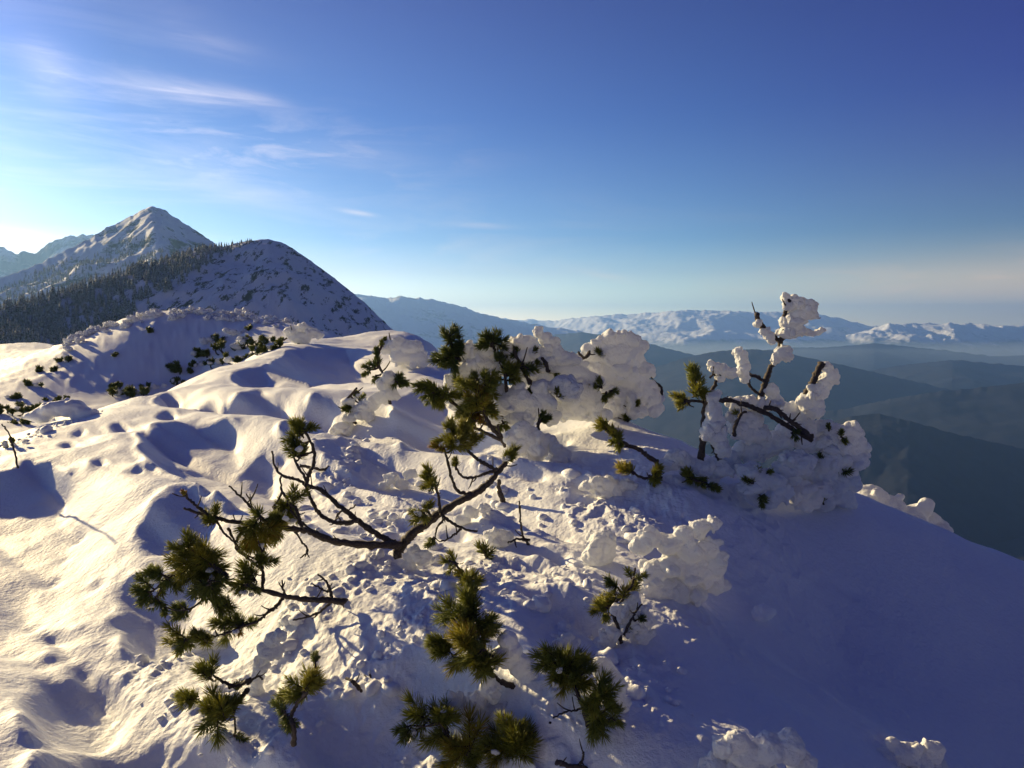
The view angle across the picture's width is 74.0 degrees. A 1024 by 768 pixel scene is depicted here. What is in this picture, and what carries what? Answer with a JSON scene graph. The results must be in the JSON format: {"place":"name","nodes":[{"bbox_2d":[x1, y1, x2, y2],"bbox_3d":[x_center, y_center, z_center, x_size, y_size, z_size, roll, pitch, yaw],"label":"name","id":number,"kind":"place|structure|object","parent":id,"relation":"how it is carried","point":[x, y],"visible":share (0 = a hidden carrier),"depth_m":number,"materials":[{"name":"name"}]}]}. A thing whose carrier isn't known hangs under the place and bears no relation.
{"place":"outdoors","nodes":[
{"label":"outdoors","id":0,"kind":"place"},
{"bbox_2d":[0,234,93,276],"bbox_3d":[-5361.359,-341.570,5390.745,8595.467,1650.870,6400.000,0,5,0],"label":"distant mountain","id":1,"kind":"structure","parent":0,"point":[11,262],"depth_m":5113.49,"materials":[{"name":"snow"}]},
{"bbox_2d":[0,206,217,305],"bbox_3d":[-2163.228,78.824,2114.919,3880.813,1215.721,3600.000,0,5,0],"label":"mountain","id":2,"kind":"structure","parent":0,"point":[157,228],"depth_m":1795.31,"materials":[{"name":"snow"}]},
{"bbox_2d":[177,313,185,317],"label":"rime bush","id":3,"kind":"object","parent":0,"point":[183,315],"visible":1,"depth_m":56.94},
{"bbox_2d":[0,239,392,344],"bbox_3d":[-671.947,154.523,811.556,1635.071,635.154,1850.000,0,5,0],"label":"hill","id":4,"kind":"structure","parent":0,"point":[262,277],"depth_m":629.34,"materials":[{"name":"snow"}]},
{"bbox_2d":[1,332,6,343],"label":"conifer","id":5,"kind":"object","parent":4,"relation":"on","point":[4,340],"visible":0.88,"depth_m":449.34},
{"bbox_2d":[0,234,251,344],"bbox_3d":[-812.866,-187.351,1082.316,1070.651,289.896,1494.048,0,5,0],"label":"distant wood","id":6,"kind":"object","parent":4,"relation":"on","point":[132,270],"visible":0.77,"depth_m":607.30,"materials":[{"name":"plant"}]},
{"bbox_2d":[234,307,248,311],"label":"rime bush","id":7,"kind":"object","parent":4,"relation":"on","point":[242,309],"visible":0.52,"depth_m":60.77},
{"bbox_2d":[299,465,328,470],"bbox_3d":[-1.848,0.786,6.370,0.290,0.067,0.046,0,5,-4],"label":"dead twig","id":8,"kind":"object","parent":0,"point":[315,468],"visible":0.85,"depth_m":6.36,"materials":[{"name":"brown wood"}]},
{"bbox_2d":[355,294,591,354],"bbox_3d":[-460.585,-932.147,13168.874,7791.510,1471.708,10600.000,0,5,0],"label":"snowy range","id":9,"kind":"structure","parent":0,"point":[424,319],"depth_m":11261.34,"materials":[{"name":"snow"}]},
{"bbox_2d":[0,310,1023,767],"bbox_3d":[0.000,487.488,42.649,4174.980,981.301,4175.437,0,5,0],"label":"snow ground","id":10,"kind":"structure","parent":0,"point":[870,636],"depth_m":4.41,"materials":[{"name":"snow"}]},
{"bbox_2d":[1,424,18,467],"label":"dead twig","id":11,"kind":"object","parent":10,"relation":"on","point":[16,458],"visible":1,"depth_m":6.57,"materials":[{"name":"brown wood"}]},
{"bbox_2d":[0,403,25,415],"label":"dwarf pine","id":12,"kind":"object","parent":10,"relation":"on","point":[10,410],"visible":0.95,"depth_m":34.39,"materials":[{"name":"green plant"}]},
{"bbox_2d":[0,436,27,447],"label":"dwarf pine","id":13,"kind":"object","parent":10,"relation":"on","point":[4,443],"visible":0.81,"depth_m":7.58,"materials":[{"name":"white plant"}]},
{"bbox_2d":[4,392,23,398],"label":"dwarf pine","id":14,"kind":"object","parent":10,"relation":"on","point":[16,395],"visible":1,"depth_m":42.38,"materials":[{"name":"green plant"}]},
{"bbox_2d":[7,417,30,424],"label":"dwarf pine","id":15,"kind":"object","parent":10,"relation":"on","point":[23,421],"visible":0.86,"depth_m":32.05,"materials":[{"name":"green plant"}]},
{"bbox_2d":[13,400,41,411],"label":"dwarf pine","id":16,"kind":"object","parent":10,"relation":"on","point":[29,408],"visible":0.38,"depth_m":35.97,"materials":[{"name":"green plant"}]},
{"bbox_2d":[21,379,43,386],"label":"dwarf pine","id":17,"kind":"object","parent":10,"relation":"on","point":[27,382],"visible":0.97,"depth_m":45.49,"materials":[{"name":"green plant"}]},
{"bbox_2d":[35,364,58,371],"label":"dwarf pine","id":18,"kind":"object","parent":10,"relation":"on","point":[54,368],"visible":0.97,"depth_m":49.13,"materials":[{"name":"green plant"}]},
{"bbox_2d":[41,394,69,400],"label":"dwarf pine","id":19,"kind":"object","parent":10,"relation":"on","point":[57,398],"visible":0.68,"depth_m":42.66,"materials":[{"name":"green plant"}]},
{"bbox_2d":[23,398,99,423],"bbox_3d":[-6.117,0.366,9.245,1.017,0.364,0.373,0,5,0],"label":"snow lump","id":20,"kind":"object","parent":10,"relation":"on","point":[45,412],"visible":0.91,"depth_m":9.12,"materials":[{"name":"snow"}]},
{"bbox_2d":[54,354,72,362],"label":"dwarf pine","id":21,"kind":"object","parent":10,"relation":"on","point":[67,358],"visible":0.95,"depth_m":50.58,"materials":[{"name":"green plant"}]},
{"bbox_2d":[62,346,72,350],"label":"rime bush","id":22,"kind":"object","parent":10,"relation":"on","point":[68,348],"visible":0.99,"depth_m":52.72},
{"bbox_2d":[63,335,73,343],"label":"rime bush","id":23,"kind":"object","parent":10,"relation":"on","point":[69,338],"visible":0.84,"depth_m":55.47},
{"bbox_2d":[74,336,84,343],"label":"rime bush","id":24,"kind":"object","parent":10,"relation":"on","point":[77,340],"visible":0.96,"depth_m":54.16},
{"bbox_2d":[83,330,94,336],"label":"rime bush","id":25,"kind":"object","parent":10,"relation":"on","point":[86,333],"visible":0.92,"depth_m":56.43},
{"bbox_2d":[109,321,118,326],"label":"rime bush","id":26,"kind":"object","parent":10,"relation":"on","point":[112,324],"visible":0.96,"depth_m":56.97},
{"bbox_2d":[110,351,118,356],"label":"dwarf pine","id":27,"kind":"object","parent":10,"relation":"on","point":[115,354],"visible":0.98,"depth_m":50.88,"materials":[{"name":"green plant"}]},
{"bbox_2d":[107,381,123,388],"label":"dwarf pine","id":28,"kind":"object","parent":10,"relation":"on","point":[117,384],"visible":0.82,"depth_m":46.24,"materials":[{"name":"green plant"}]},
{"bbox_2d":[120,321,131,328],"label":"rime bush","id":29,"kind":"object","parent":10,"relation":"on","point":[124,324],"visible":0.98,"depth_m":55.73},
{"bbox_2d":[106,384,146,397],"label":"dwarf pine","id":30,"kind":"object","parent":10,"relation":"on","point":[130,392],"visible":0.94,"depth_m":44.74,"materials":[{"name":"green plant"}]},
{"bbox_2d":[126,315,140,321],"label":"rime bush","id":31,"kind":"object","parent":10,"relation":"on","point":[133,318],"visible":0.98,"depth_m":57.15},
{"bbox_2d":[135,386,150,394],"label":"dwarf pine","id":32,"kind":"object","parent":10,"relation":"on","point":[148,390],"visible":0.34,"depth_m":45.61,"materials":[{"name":"green plant"}]},
{"bbox_2d":[145,326,154,332],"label":"dwarf pine","id":33,"kind":"object","parent":10,"relation":"on","point":[149,329],"visible":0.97,"depth_m":54.31,"materials":[{"name":"green plant"}]},
{"bbox_2d":[138,381,166,388],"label":"dwarf pine","id":34,"kind":"object","parent":10,"relation":"on","point":[153,386],"visible":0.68,"depth_m":47.05,"materials":[{"name":"white plant"}]},
{"bbox_2d":[147,311,161,317],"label":"rime bush","id":35,"kind":"object","parent":10,"relation":"on","point":[152,314],"visible":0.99,"depth_m":57.31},
{"bbox_2d":[152,309,162,315],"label":"rime bush","id":36,"kind":"object","parent":10,"relation":"on","point":[158,312],"visible":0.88,"depth_m":57.56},
{"bbox_2d":[167,313,178,319],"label":"rime bush","id":37,"kind":"object","parent":10,"relation":"on","point":[172,317],"visible":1,"depth_m":56.57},
{"bbox_2d":[169,377,184,384],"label":"dwarf pine","id":38,"kind":"object","parent":10,"relation":"on","point":[175,380],"visible":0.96,"depth_m":48.03,"materials":[{"name":"green plant"}]},
{"bbox_2d":[164,360,193,374],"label":"dwarf pine","id":39,"kind":"object","parent":10,"relation":"on","point":[175,366],"visible":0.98,"depth_m":49.56,"materials":[{"name":"green plant"}]},
{"bbox_2d":[188,359,207,366],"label":"dwarf pine","id":40,"kind":"object","parent":10,"relation":"on","point":[194,362],"visible":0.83,"depth_m":50.16,"materials":[{"name":"green plant"}]},
{"bbox_2d":[190,347,209,357],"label":"dwarf pine","id":41,"kind":"object","parent":10,"relation":"on","point":[195,352],"visible":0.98,"depth_m":51.03,"materials":[{"name":"green plant"}]},
{"bbox_2d":[198,307,212,313],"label":"rime bush","id":42,"kind":"object","parent":10,"relation":"on","point":[210,310],"visible":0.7,"depth_m":58.26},
{"bbox_2d":[198,307,213,314],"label":"rime bush","id":43,"kind":"object","parent":10,"relation":"on","point":[200,310],"visible":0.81,"depth_m":58.05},
{"bbox_2d":[193,629,227,650],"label":"snow lump","id":44,"kind":"object","parent":10,"relation":"on","point":[215,647],"visible":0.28,"depth_m":3.68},
{"bbox_2d":[199,333,227,343],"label":"dwarf pine","id":45,"kind":"object","parent":10,"relation":"on","point":[215,337],"visible":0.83,"depth_m":52.78,"materials":[{"name":"green plant"}]},
{"bbox_2d":[206,357,224,368],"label":"dwarf pine","id":46,"kind":"object","parent":10,"relation":"on","point":[212,361],"visible":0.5,"depth_m":48.81,"materials":[{"name":"green plant"}]},
{"bbox_2d":[170,648,265,752],"bbox_3d":[-1.205,1.299,2.807,0.373,0.395,0.319,4,6,37],"label":"mountain pine","id":47,"kind":"object","parent":10,"relation":"on","point":[216,710],"visible":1,"depth_m":2.76,"materials":[{"name":"green plant"}]},
{"bbox_2d":[213,315,226,319],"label":"rime bush","id":48,"kind":"object","parent":10,"relation":"on","point":[222,317],"visible":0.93,"depth_m":56.48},
{"bbox_2d":[210,338,245,354],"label":"dwarf pine","id":49,"kind":"object","parent":10,"relation":"on","point":[221,345],"visible":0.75,"depth_m":50.36,"materials":[{"name":"green plant"}]},
{"bbox_2d":[226,317,236,321],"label":"rime bush","id":50,"kind":"object","parent":10,"relation":"on","point":[231,319],"visible":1,"depth_m":56.47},
{"bbox_2d":[231,310,240,315],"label":"rime bush","id":51,"kind":"object","parent":10,"relation":"on","point":[235,313],"visible":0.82,"depth_m":58.23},
{"bbox_2d":[223,351,251,364],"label":"dwarf pine","id":52,"kind":"object","parent":10,"relation":"on","point":[228,359],"visible":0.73,"depth_m":46.93,"materials":[{"name":"green plant"}]},
{"bbox_2d":[127,525,348,660],"bbox_3d":[-1.394,1.007,3.470,1.024,0.637,0.428,-3,6,-27],"label":"mountain pine","id":53,"kind":"object","parent":10,"relation":"on","point":[203,570],"visible":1,"depth_m":3.35,"materials":[{"name":"green plant"}]},
{"bbox_2d":[222,323,253,335],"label":"dwarf pine","id":54,"kind":"object","parent":10,"relation":"on","point":[236,332],"visible":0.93,"depth_m":53.42,"materials":[{"name":"white plant"}]},
{"bbox_2d":[236,315,247,320],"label":"rime bush","id":55,"kind":"object","parent":10,"relation":"on","point":[241,318],"visible":1,"depth_m":56.67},
{"bbox_2d":[239,353,253,358],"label":"dwarf pine","id":56,"kind":"object","parent":10,"relation":"on","point":[245,356],"visible":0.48,"depth_m":47.18,"materials":[{"name":"green plant"}]},
{"bbox_2d":[234,334,263,348],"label":"dwarf pine","id":57,"kind":"object","parent":10,"relation":"on","point":[247,339],"visible":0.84,"depth_m":49.78,"materials":[{"name":"green plant"}]},
{"bbox_2d":[248,341,280,354],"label":"dwarf pine","id":58,"kind":"object","parent":10,"relation":"on","point":[261,348],"visible":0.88,"depth_m":20.91,"materials":[{"name":"green plant"}]},
{"bbox_2d":[247,628,286,695],"bbox_3d":[-1.130,1.291,3.123,0.190,0.336,0.099,0,5,0],"label":"snow lump","id":59,"kind":"object","parent":10,"relation":"on","point":[271,648],"visible":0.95,"depth_m":3.10,"materials":[{"name":"snow"}]},
{"bbox_2d":[258,334,275,343],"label":"dwarf pine","id":60,"kind":"object","parent":10,"relation":"on","point":[265,340],"visible":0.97,"depth_m":49.39,"materials":[{"name":"green plant"}]},
{"bbox_2d":[261,320,273,324],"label":"rime bush","id":61,"kind":"object","parent":10,"relation":"on","point":[264,322],"visible":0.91,"depth_m":55.36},
{"bbox_2d":[264,314,276,321],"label":"rime bush","id":62,"kind":"object","parent":10,"relation":"on","point":[268,317],"visible":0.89,"depth_m":56.85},
{"bbox_2d":[271,317,281,322],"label":"rime bush","id":63,"kind":"object","parent":10,"relation":"on","point":[277,319],"visible":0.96,"depth_m":56.67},
{"bbox_2d":[276,337,283,345],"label":"dwarf pine","id":64,"kind":"object","parent":10,"relation":"on","point":[279,341],"visible":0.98,"depth_m":21.07,"materials":[{"name":"green plant"}]},
{"bbox_2d":[282,317,292,322],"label":"rime bush","id":65,"kind":"object","parent":10,"relation":"on","point":[287,319],"visible":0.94,"depth_m":59.62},
{"bbox_2d":[267,649,329,746],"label":"mountain pine","id":66,"kind":"object","parent":10,"relation":"on","point":[312,681],"visible":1,"depth_m":2.53,"materials":[{"name":"green plant"}]},
{"bbox_2d":[277,322,324,343],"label":"rime pine","id":67,"kind":"object","parent":10,"relation":"on","point":[302,333],"visible":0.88,"depth_m":22.70,"materials":[{"name":"white plant"}]},
{"bbox_2d":[172,414,522,570],"bbox_3d":[-0.900,0.602,3.900,1.945,0.870,0.632,0,5,0],"label":"mountain pine","id":68,"kind":"object","parent":10,"relation":"on","point":[283,514],"visible":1,"depth_m":3.94,"materials":[{"name":"green plant"}]},
{"bbox_2d":[328,387,366,435],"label":"rime pine","id":69,"kind":"object","parent":10,"relation":"on","point":[344,427],"visible":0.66,"depth_m":8.19,"materials":[{"name":"white plant"}]},
{"bbox_2d":[353,389,360,397],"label":"dwarf pine","id":70,"kind":"object","parent":10,"relation":"on","point":[357,394],"visible":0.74,"depth_m":8.99,"materials":[{"name":"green plant"}]},
{"bbox_2d":[345,673,371,692],"bbox_3d":[-0.660,1.317,3.019,0.173,0.100,0.071,0,5,0],"label":"dead twig","id":71,"kind":"object","parent":10,"relation":"on","point":[355,684],"visible":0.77,"depth_m":3.00,"materials":[{"name":"brown wood"}]},
{"bbox_2d":[341,339,410,422],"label":"rime pine","id":72,"kind":"object","parent":10,"relation":"on","point":[386,383],"visible":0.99,"depth_m":8.13,"materials":[{"name":"white plant"}]},
{"bbox_2d":[375,469,417,489],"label":"snow lump","id":73,"kind":"object","parent":10,"relation":"on","point":[396,480],"visible":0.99,"depth_m":6.03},
{"bbox_2d":[380,333,428,368],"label":"rime pine","id":74,"kind":"object","parent":10,"relation":"on","point":[400,351],"visible":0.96,"depth_m":17.82,"materials":[{"name":"white plant"}]},
{"bbox_2d":[400,544,435,570],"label":"snow lump","id":75,"kind":"object","parent":10,"relation":"on","point":[414,555],"visible":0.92,"depth_m":3.92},
{"bbox_2d":[437,547,480,589],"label":"mountain pine","id":76,"kind":"object","parent":10,"relation":"on","point":[450,557],"visible":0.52,"depth_m":3.52,"materials":[{"name":"green plant"}]},
{"bbox_2d":[389,686,542,767],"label":"mountain pine","id":77,"kind":"object","parent":10,"relation":"on","point":[520,740],"visible":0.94,"depth_m":2.59,"materials":[{"name":"green plant"}]},
{"bbox_2d":[423,565,515,689],"bbox_3d":[-0.175,1.023,2.788,0.356,0.484,0.389,-4,7,-41],"label":"mountain pine","id":78,"kind":"object","parent":10,"relation":"on","point":[478,659],"visible":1,"depth_m":2.75,"materials":[{"name":"green plant"}]},
{"bbox_2d":[453,503,490,525],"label":"snow lump","id":79,"kind":"object","parent":10,"relation":"on","point":[467,514],"visible":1,"depth_m":4.74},
{"bbox_2d":[445,677,507,732],"bbox_3d":[-0.143,1.296,2.733,0.255,0.253,0.129,0,5,0],"label":"snow lump","id":80,"kind":"object","parent":10,"relation":"on","point":[483,695],"visible":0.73,"depth_m":2.71,"materials":[{"name":"snow"}]},
{"bbox_2d":[474,539,496,559],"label":"mountain pine","id":81,"kind":"object","parent":10,"relation":"on","point":[482,548],"visible":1,"depth_m":4.10,"materials":[{"name":"green plant"}]},
{"bbox_2d":[483,527,513,547],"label":"snow lump","id":82,"kind":"object","parent":10,"relation":"on","point":[496,537],"visible":0.88,"depth_m":4.34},
{"bbox_2d":[496,479,505,502],"bbox_3d":[-0.079,0.867,5.341,0.087,0.243,0.064,0,5,0],"label":"dead twig","id":83,"kind":"object","parent":10,"relation":"on","point":[501,495],"visible":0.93,"depth_m":5.33,"materials":[{"name":"brown wood"}]},
{"bbox_2d":[409,322,612,462],"bbox_3d":[0.018,0.101,6.601,2.041,1.437,1.117,0,5,0],"label":"rime pine","id":84,"kind":"object","parent":10,"relation":"on","point":[554,376],"visible":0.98,"depth_m":6.58,"materials":[{"name":"white plant"}]},
{"bbox_2d":[492,629,538,685],"bbox_3d":[0.018,1.126,2.796,0.208,0.242,0.105,0,5,0],"label":"snow lump","id":85,"kind":"object","parent":10,"relation":"on","point":[517,664],"visible":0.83,"depth_m":2.77,"materials":[{"name":"snow"}]},
{"bbox_2d":[507,501,529,547],"bbox_3d":[0.052,0.890,4.280,0.142,0.298,0.094,-4,7,-40],"label":"dead twig","id":86,"kind":"object","parent":10,"relation":"on","point":[523,538],"visible":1,"depth_m":4.30,"materials":[{"name":"brown wood"}]},
{"bbox_2d":[551,632,580,650],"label":"snow lump","id":87,"kind":"object","parent":10,"relation":"on","point":[564,638],"visible":0.7,"depth_m":3.07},
{"bbox_2d":[555,739,587,767],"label":"dead twig","id":88,"kind":"object","parent":10,"relation":"on","point":[563,763],"visible":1,"depth_m":2.42,"materials":[{"name":"brown wood"}]},
{"bbox_2d":[526,639,631,750],"bbox_3d":[0.253,1.161,2.539,0.428,0.410,0.345,0,5,0],"label":"mountain pine","id":89,"kind":"object","parent":10,"relation":"on","point":[567,670],"visible":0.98,"depth_m":2.56,"materials":[{"name":"green plant"}]},
{"bbox_2d":[581,530,616,566],"bbox_3d":[0.513,0.971,4.017,0.210,0.228,0.183,0,5,0],"label":"snow lump","id":90,"kind":"object","parent":10,"relation":"on","point":[600,549],"visible":1,"depth_m":3.96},
{"bbox_2d":[578,474,637,498],"bbox_3d":[0.728,0.788,5.172,0.450,0.193,0.175,0,5,0],"label":"snow lump","id":91,"kind":"object","parent":10,"relation":"on","point":[607,486],"visible":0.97,"depth_m":5.11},
{"bbox_2d":[577,328,664,421],"bbox_3d":[1.145,-0.055,7.079,1.002,1.047,0.746,0,5,0],"label":"rime pine","id":92,"kind":"object","parent":10,"relation":"on","point":[623,367],"visible":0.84,"depth_m":7.17,"materials":[{"name":"white plant"}]},
{"bbox_2d":[586,565,658,649],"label":"mountain pine","id":93,"kind":"object","parent":10,"relation":"on","point":[634,616],"visible":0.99,"depth_m":3.15,"materials":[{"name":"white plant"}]},
{"bbox_2d":[592,416,664,487],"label":"mountain pine","id":94,"kind":"object","parent":10,"relation":"on","point":[619,443],"visible":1,"depth_m":5.09,"materials":[{"name":"green plant"}]},
{"bbox_2d":[628,514,731,606],"bbox_3d":[0.907,0.958,3.685,0.560,0.507,0.206,0,5,0],"label":"snow lump","id":95,"kind":"object","parent":10,"relation":"on","point":[698,569],"visible":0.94,"depth_m":3.64,"materials":[{"name":"snow"}]},
{"bbox_2d":[659,448,735,493],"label":"mountain pine","id":96,"kind":"object","parent":10,"relation":"on","point":[687,465],"visible":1,"depth_m":5.15,"materials":[{"name":"white plant"}]},
{"bbox_2d":[697,727,817,767],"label":"snow lump","id":97,"kind":"object","parent":10,"relation":"on","point":[738,748],"visible":1,"depth_m":2.30,"materials":[{"name":"snow"}]},
{"bbox_2d":[751,603,775,621],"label":"snow lump","id":98,"kind":"object","parent":10,"relation":"on","point":[762,612],"visible":0.94,"depth_m":3.97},
{"bbox_2d":[668,292,871,512],"bbox_3d":[2.009,0.164,5.222,1.671,1.738,0.612,0,5,0],"label":"rime pine","id":99,"kind":"object","parent":10,"relation":"on","point":[827,478],"visible":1,"depth_m":5.21,"materials":[{"name":"white plant"}]},
{"bbox_2d":[856,484,953,532],"bbox_3d":[3.702,1.337,6.482,0.958,0.774,0.454,0,5,0],"label":"snow lump","id":100,"kind":"object","parent":10,"relation":"on","point":[922,508],"visible":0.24,"depth_m":6.34,"materials":[{"name":"snow"}]},
{"bbox_2d":[876,736,949,767],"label":"snow lump","id":101,"kind":"object","parent":10,"relation":"on","point":[925,753],"visible":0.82,"depth_m":2.77,"materials":[{"name":"snow"}]},
{"bbox_2d":[0,0,1023,325],"label":"sky","id":102,"kind":"structure","parent":0,"point":[541,160],"materials":[{"name":"blue"}]},
{"bbox_2d":[464,332,694,384],"bbox_3d":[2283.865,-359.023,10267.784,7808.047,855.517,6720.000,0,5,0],"label":"valley hills","id":103,"kind":"structure","parent":0,"point":[655,355],"depth_m":9290.52,"materials":[{"name":"blue"}]},
{"bbox_2d":[502,310,878,354],"bbox_3d":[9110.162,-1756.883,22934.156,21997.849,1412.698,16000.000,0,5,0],"label":"range","id":104,"kind":"structure","parent":0,"point":[695,332],"depth_m":19084.43,"materials":[{"name":"snow"}]},
{"bbox_2d":[637,349,949,448],"bbox_3d":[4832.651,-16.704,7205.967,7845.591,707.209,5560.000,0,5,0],"label":"valley hills","id":105,"kind":"structure","parent":0,"point":[855,387],"depth_m":6387.06,"materials":[{"name":"blue"}]},
{"bbox_2d":[630,414,1023,560],"bbox_3d":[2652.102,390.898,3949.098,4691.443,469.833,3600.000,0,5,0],"label":"valley hills","id":106,"kind":"structure","parent":0,"point":[972,488],"depth_m":3357.12,"materials":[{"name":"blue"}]},
{"bbox_2d":[729,383,1023,448],"bbox_3d":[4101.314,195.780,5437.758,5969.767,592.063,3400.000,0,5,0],"label":"valley hills","id":107,"kind":"structure","parent":0,"point":[995,414],"depth_m":4912.30,"materials":[{"name":"blue"}]},
{"bbox_2d":[769,343,1023,370],"bbox_3d":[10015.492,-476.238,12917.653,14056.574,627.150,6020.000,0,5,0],"label":"valley hills","id":108,"kind":"structure","parent":0,"point":[871,356],"depth_m":11878.37,"materials":[{"name":"blue"}]},
{"bbox_2d":[845,322,1023,355],"bbox_3d":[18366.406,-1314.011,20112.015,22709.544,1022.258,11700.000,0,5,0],"label":"eastern range","id":109,"kind":"structure","parent":0,"point":[985,339],"depth_m":17403.50,"materials":[{"name":"snow"}]},
{"bbox_2d":[871,360,1023,389],"bbox_3d":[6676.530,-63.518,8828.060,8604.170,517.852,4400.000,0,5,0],"label":"valley hills","id":110,"kind":"structure","parent":0,"point":[955,374],"depth_m":8028.61,"materials":[{"name":"blue"}]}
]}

